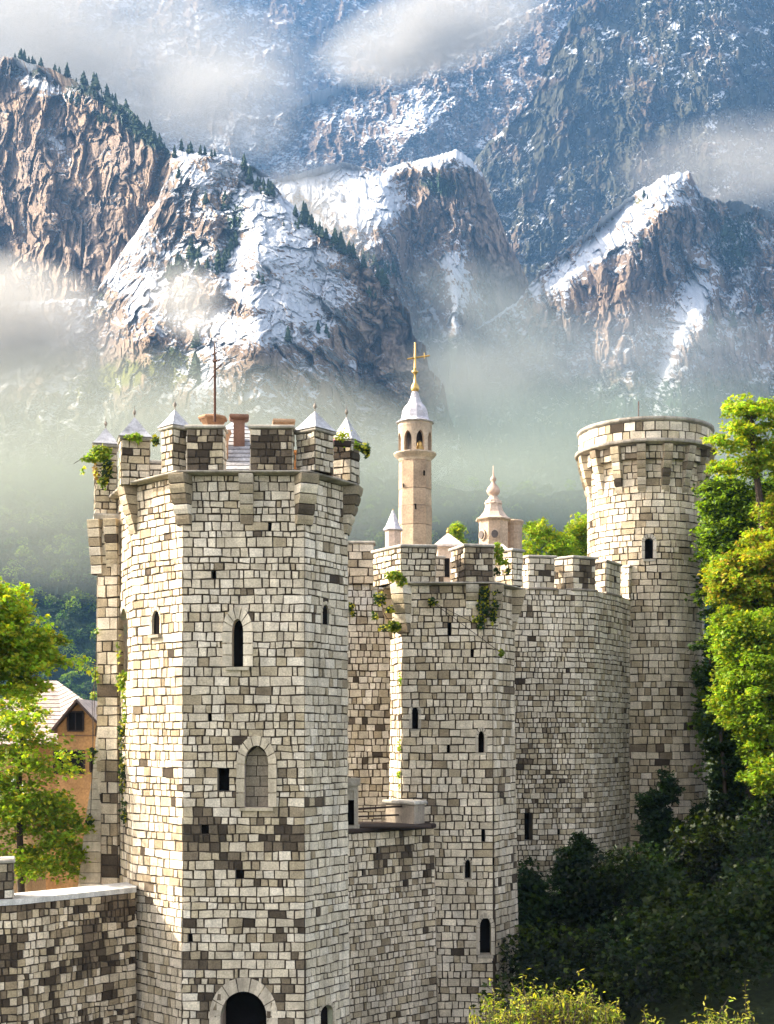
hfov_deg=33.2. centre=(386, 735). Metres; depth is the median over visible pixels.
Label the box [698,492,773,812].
maple tree
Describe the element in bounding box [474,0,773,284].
mountain
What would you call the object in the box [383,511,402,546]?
turret
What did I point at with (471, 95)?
mountain
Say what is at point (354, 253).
pine tree
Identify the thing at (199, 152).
pine tree
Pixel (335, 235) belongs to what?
pine tree
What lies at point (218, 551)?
castle tower
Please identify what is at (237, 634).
window
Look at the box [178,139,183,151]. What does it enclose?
pine tree
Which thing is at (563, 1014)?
bush
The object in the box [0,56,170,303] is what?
mountain
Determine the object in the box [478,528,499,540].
round window
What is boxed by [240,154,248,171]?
pine tree
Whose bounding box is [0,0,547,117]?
mountain
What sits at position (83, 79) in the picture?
pine tree
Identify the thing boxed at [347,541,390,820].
castle wall
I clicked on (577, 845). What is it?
young tree
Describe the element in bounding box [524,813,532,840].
window
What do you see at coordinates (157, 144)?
pine tree
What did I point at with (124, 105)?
pine tree
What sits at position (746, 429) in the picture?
maple tree
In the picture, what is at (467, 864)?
window
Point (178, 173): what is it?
pine tree
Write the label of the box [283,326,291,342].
pine tree
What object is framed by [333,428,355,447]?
ivy
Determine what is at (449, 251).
mountain
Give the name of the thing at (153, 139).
pine tree
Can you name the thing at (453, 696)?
castle tower
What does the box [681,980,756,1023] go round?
bush
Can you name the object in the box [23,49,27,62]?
pine tree
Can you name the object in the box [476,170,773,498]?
mountain
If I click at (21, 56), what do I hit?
pine tree
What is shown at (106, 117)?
pine tree
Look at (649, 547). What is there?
window
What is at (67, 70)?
pine tree
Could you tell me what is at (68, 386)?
mountain
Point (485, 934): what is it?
window
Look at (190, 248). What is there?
pine tree
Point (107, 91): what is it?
pine tree
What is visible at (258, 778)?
window
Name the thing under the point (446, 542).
turret
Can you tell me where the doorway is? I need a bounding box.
[347,800,353,824]
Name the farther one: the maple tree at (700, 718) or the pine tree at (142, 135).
the pine tree at (142, 135)
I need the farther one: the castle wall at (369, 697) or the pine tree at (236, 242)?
the pine tree at (236, 242)
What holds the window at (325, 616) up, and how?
in the castle tower at (218, 551)
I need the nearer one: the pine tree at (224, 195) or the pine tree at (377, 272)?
the pine tree at (377, 272)
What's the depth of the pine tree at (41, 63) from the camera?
1180.41 m
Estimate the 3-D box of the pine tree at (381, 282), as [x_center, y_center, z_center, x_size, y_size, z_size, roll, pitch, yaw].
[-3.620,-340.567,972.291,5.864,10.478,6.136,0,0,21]
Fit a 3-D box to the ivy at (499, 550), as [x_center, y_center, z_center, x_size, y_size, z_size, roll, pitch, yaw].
[3.784,-5.860,43.256,0.739,1.192,0.484,0,0,0]
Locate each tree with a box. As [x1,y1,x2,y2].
[0,576,95,701]
[0,684,97,892]
[17,48,24,61]
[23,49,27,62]
[36,58,43,71]
[63,62,71,77]
[68,90,73,102]
[73,92,79,106]
[80,71,87,84]
[89,72,94,87]
[91,73,101,90]
[103,84,110,98]
[104,112,109,121]
[108,93,113,109]
[119,99,129,116]
[124,360,128,372]
[130,113,135,128]
[132,114,140,129]
[134,130,139,142]
[139,122,146,138]
[145,120,152,135]
[149,130,157,142]
[156,132,163,147]
[166,264,174,282]
[171,145,177,157]
[172,252,178,267]
[173,262,176,276]
[173,355,179,367]
[174,253,185,275]
[175,166,180,178]
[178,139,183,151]
[184,238,193,258]
[187,141,194,153]
[188,254,194,267]
[189,351,195,372]
[189,353,200,378]
[190,326,200,348]
[194,259,202,274]
[195,245,201,257]
[195,371,201,384]
[197,144,203,154]
[202,191,208,204]
[205,257,210,268]
[213,249,220,266]
[219,257,225,271]
[220,190,230,210]
[223,249,227,262]
[226,236,233,251]
[227,248,231,258]
[233,232,238,247]
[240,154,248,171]
[245,168,253,184]
[253,180,257,189]
[263,178,272,195]
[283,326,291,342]
[293,204,298,216]
[297,200,308,220]
[302,202,309,218]
[306,215,313,226]
[312,221,316,234]
[316,221,321,236]
[319,225,325,238]
[323,227,329,240]
[328,228,339,244]
[335,231,345,251]
[339,238,347,253]
[346,240,352,255]
[351,243,358,258]
[358,254,367,268]
[370,253,377,265]
[374,265,379,278]
[377,268,385,283]
[380,275,385,287]
[392,260,396,272]
[446,521,468,543]
[517,856,574,965]
[522,516,581,556]
[544,831,616,943]
[547,512,587,555]
[614,765,703,911]
[638,237,644,247]
[674,803,727,924]
[684,471,773,813]
[687,643,763,886]
[689,472,773,806]
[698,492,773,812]
[698,603,773,804]
[700,392,773,634]
[710,199,716,214]
[728,310,738,327]
[754,302,760,313]
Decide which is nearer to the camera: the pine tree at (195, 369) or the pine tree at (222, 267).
the pine tree at (195, 369)
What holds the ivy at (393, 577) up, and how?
attached to the castle tower at (453, 696)
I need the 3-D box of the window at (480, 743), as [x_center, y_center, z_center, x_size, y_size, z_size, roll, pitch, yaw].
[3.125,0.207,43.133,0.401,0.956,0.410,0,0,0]
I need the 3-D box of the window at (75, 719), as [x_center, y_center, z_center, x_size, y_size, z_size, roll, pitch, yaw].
[-14.880,-0.661,61.980,0.821,0.987,0.120,0,0,0]
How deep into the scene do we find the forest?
738.34 m
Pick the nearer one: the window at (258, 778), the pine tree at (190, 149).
the window at (258, 778)
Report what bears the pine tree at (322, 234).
on the mountain at (68, 386)
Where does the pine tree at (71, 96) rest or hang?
on the mountain at (80, 191)
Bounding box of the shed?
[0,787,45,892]
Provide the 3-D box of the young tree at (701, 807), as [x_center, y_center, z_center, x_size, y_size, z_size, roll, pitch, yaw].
[12.191,5.511,49.646,3.429,5.846,2.556,0,0,0]
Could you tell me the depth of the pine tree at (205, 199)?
992.91 m
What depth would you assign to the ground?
42.20 m
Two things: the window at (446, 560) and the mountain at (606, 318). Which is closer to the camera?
the window at (446, 560)
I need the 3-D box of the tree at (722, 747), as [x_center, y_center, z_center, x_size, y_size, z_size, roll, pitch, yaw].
[13.588,1.999,50.675,3.145,11.190,2.933,0,0,29]
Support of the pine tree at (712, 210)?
on the mountain at (606, 318)
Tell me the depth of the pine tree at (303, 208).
980.01 m
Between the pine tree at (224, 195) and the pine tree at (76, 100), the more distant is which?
the pine tree at (76, 100)
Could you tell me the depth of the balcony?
41.80 m
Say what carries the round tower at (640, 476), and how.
on the ground
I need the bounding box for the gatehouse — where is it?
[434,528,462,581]
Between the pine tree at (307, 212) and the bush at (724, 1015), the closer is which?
the bush at (724, 1015)
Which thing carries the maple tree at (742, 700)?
on the ground
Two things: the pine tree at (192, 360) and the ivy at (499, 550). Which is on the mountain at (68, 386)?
the pine tree at (192, 360)
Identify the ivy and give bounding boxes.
[74,443,114,489]
[85,627,99,826]
[115,634,127,851]
[123,432,142,443]
[150,434,160,446]
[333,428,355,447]
[348,602,355,617]
[352,440,370,458]
[371,570,407,633]
[396,672,401,788]
[427,585,504,657]
[493,542,511,575]
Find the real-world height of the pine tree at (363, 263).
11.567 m
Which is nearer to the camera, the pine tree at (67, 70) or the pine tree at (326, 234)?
the pine tree at (326, 234)
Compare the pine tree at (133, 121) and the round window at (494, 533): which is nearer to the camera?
the round window at (494, 533)
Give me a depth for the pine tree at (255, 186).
997.94 m
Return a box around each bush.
[468,968,625,1023]
[640,1004,664,1023]
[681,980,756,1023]
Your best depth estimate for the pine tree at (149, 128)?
1074.61 m
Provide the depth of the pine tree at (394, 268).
1407.69 m
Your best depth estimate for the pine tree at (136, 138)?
1087.70 m
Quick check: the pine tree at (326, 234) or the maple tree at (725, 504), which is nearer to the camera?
the maple tree at (725, 504)
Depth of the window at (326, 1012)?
38.05 m
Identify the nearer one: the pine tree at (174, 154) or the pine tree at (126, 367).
the pine tree at (126, 367)
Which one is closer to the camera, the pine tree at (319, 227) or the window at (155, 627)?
the window at (155, 627)
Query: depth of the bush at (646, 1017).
24.18 m
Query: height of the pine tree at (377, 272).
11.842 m
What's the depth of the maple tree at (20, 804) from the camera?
40.08 m
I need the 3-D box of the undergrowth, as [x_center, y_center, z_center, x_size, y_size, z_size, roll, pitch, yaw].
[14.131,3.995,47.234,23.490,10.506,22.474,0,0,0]
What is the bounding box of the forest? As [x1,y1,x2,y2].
[0,456,769,700]
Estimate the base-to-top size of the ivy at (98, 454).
1.509 m
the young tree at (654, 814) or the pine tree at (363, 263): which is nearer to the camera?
the young tree at (654, 814)
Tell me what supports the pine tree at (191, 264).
on the mountain at (68, 386)
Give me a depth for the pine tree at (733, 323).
1398.43 m
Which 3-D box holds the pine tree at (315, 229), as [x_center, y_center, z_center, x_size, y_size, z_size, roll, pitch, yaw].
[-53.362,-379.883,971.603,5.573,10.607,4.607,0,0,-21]
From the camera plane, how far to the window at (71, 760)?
61.99 m
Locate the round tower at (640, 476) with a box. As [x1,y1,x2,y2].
[575,401,716,922]
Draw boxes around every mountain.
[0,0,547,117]
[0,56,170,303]
[0,150,470,490]
[118,0,587,179]
[271,149,528,491]
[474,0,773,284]
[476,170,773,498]
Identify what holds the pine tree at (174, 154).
on the mountain at (68, 386)
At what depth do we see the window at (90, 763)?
61.93 m
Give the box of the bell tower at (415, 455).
[394,342,436,543]
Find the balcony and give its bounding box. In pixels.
[347,778,431,828]
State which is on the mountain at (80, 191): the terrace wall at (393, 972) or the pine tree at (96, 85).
the pine tree at (96, 85)
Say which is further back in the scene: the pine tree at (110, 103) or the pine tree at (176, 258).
the pine tree at (110, 103)
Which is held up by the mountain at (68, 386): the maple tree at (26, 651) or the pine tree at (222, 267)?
the pine tree at (222, 267)
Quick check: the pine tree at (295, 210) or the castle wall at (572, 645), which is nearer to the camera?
the castle wall at (572, 645)
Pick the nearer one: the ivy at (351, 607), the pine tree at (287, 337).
the ivy at (351, 607)
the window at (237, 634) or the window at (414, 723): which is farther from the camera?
the window at (414, 723)
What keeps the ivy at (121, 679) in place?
attached to the castle tower at (218, 551)
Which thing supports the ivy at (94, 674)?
attached to the castle tower at (218, 551)
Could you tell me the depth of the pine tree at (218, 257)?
950.68 m
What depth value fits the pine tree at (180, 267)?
964.68 m
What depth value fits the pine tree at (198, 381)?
876.66 m
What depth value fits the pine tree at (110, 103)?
1118.64 m
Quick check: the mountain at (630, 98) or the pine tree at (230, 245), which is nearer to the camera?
the pine tree at (230, 245)
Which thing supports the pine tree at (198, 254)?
on the mountain at (68, 386)
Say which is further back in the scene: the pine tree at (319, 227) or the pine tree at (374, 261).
the pine tree at (374, 261)
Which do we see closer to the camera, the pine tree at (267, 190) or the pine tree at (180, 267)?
the pine tree at (180, 267)
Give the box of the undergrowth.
[470,786,773,1022]
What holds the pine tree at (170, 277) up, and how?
on the mountain at (68, 386)
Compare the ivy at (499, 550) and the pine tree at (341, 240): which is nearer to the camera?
the ivy at (499, 550)
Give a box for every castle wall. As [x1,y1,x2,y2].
[0,856,136,1023]
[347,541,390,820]
[514,555,632,979]
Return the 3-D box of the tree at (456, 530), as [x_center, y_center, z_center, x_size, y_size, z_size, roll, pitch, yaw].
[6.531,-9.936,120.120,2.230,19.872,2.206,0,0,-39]
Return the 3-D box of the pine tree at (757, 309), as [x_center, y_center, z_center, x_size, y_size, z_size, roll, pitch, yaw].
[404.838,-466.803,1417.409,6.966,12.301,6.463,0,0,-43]
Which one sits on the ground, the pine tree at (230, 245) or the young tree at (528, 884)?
the young tree at (528, 884)
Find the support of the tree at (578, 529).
on the ground
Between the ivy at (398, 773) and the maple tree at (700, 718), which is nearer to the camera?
the ivy at (398, 773)
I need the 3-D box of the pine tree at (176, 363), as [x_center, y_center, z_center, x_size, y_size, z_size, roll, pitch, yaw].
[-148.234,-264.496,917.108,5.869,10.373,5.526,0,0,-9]
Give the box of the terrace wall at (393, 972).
[347,823,438,1023]
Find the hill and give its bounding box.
[0,463,765,698]
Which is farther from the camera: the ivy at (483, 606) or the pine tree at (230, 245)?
the pine tree at (230, 245)
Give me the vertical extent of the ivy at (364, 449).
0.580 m
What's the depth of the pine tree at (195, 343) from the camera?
922.95 m
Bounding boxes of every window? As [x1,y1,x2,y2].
[53,750,84,773]
[67,711,83,731]
[89,748,94,771]
[120,604,128,678]
[148,606,161,637]
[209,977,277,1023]
[222,607,252,669]
[236,735,276,810]
[318,1001,335,1023]
[320,601,330,627]
[409,704,420,731]
[444,558,448,576]
[463,857,472,881]
[475,727,486,755]
[476,913,494,957]
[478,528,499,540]
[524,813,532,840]
[642,534,656,560]
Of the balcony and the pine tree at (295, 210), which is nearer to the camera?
the balcony
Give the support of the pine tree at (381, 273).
on the mountain at (68, 386)
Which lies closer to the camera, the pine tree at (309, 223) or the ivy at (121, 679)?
the ivy at (121, 679)
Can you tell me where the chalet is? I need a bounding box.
[0,681,97,889]
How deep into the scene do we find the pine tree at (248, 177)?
1001.20 m
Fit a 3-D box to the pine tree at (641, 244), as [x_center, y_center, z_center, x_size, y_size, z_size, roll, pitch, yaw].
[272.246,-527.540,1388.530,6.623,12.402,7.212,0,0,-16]
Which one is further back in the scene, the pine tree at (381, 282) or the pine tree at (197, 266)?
the pine tree at (381, 282)
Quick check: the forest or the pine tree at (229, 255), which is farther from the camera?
the pine tree at (229, 255)
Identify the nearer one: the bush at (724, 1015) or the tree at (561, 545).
the bush at (724, 1015)
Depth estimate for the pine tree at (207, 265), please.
946.73 m
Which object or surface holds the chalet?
on the ground
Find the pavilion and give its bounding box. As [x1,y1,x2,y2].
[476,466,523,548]
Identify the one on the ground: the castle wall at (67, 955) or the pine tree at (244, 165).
the castle wall at (67, 955)
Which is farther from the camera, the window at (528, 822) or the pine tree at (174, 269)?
the pine tree at (174, 269)
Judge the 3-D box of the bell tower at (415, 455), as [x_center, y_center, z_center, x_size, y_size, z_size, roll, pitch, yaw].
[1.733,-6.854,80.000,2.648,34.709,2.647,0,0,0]
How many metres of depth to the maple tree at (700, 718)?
52.49 m
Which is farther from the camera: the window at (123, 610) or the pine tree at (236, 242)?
the pine tree at (236, 242)
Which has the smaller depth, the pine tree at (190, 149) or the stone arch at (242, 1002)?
the stone arch at (242, 1002)
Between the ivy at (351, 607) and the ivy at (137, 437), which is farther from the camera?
the ivy at (351, 607)
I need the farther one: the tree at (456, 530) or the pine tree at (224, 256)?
the pine tree at (224, 256)
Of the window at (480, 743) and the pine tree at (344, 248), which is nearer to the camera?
the window at (480, 743)
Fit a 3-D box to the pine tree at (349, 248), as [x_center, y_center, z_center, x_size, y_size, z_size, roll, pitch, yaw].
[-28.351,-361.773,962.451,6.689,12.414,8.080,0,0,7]
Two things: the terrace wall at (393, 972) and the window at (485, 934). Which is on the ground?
the terrace wall at (393, 972)
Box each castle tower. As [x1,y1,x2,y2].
[78,345,362,1023]
[371,543,525,1023]
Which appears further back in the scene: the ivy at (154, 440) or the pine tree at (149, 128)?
the pine tree at (149, 128)
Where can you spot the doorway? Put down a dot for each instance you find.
(350, 813)
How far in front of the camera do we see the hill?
746.17 m
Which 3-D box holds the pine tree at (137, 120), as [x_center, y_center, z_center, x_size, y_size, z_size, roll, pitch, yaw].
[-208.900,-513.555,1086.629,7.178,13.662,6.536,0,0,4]
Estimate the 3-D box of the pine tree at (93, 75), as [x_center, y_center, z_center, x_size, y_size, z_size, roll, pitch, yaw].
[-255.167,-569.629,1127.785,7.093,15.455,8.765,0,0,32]
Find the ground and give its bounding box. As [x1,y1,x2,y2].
[521,736,773,1023]
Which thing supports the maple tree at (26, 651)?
on the ground

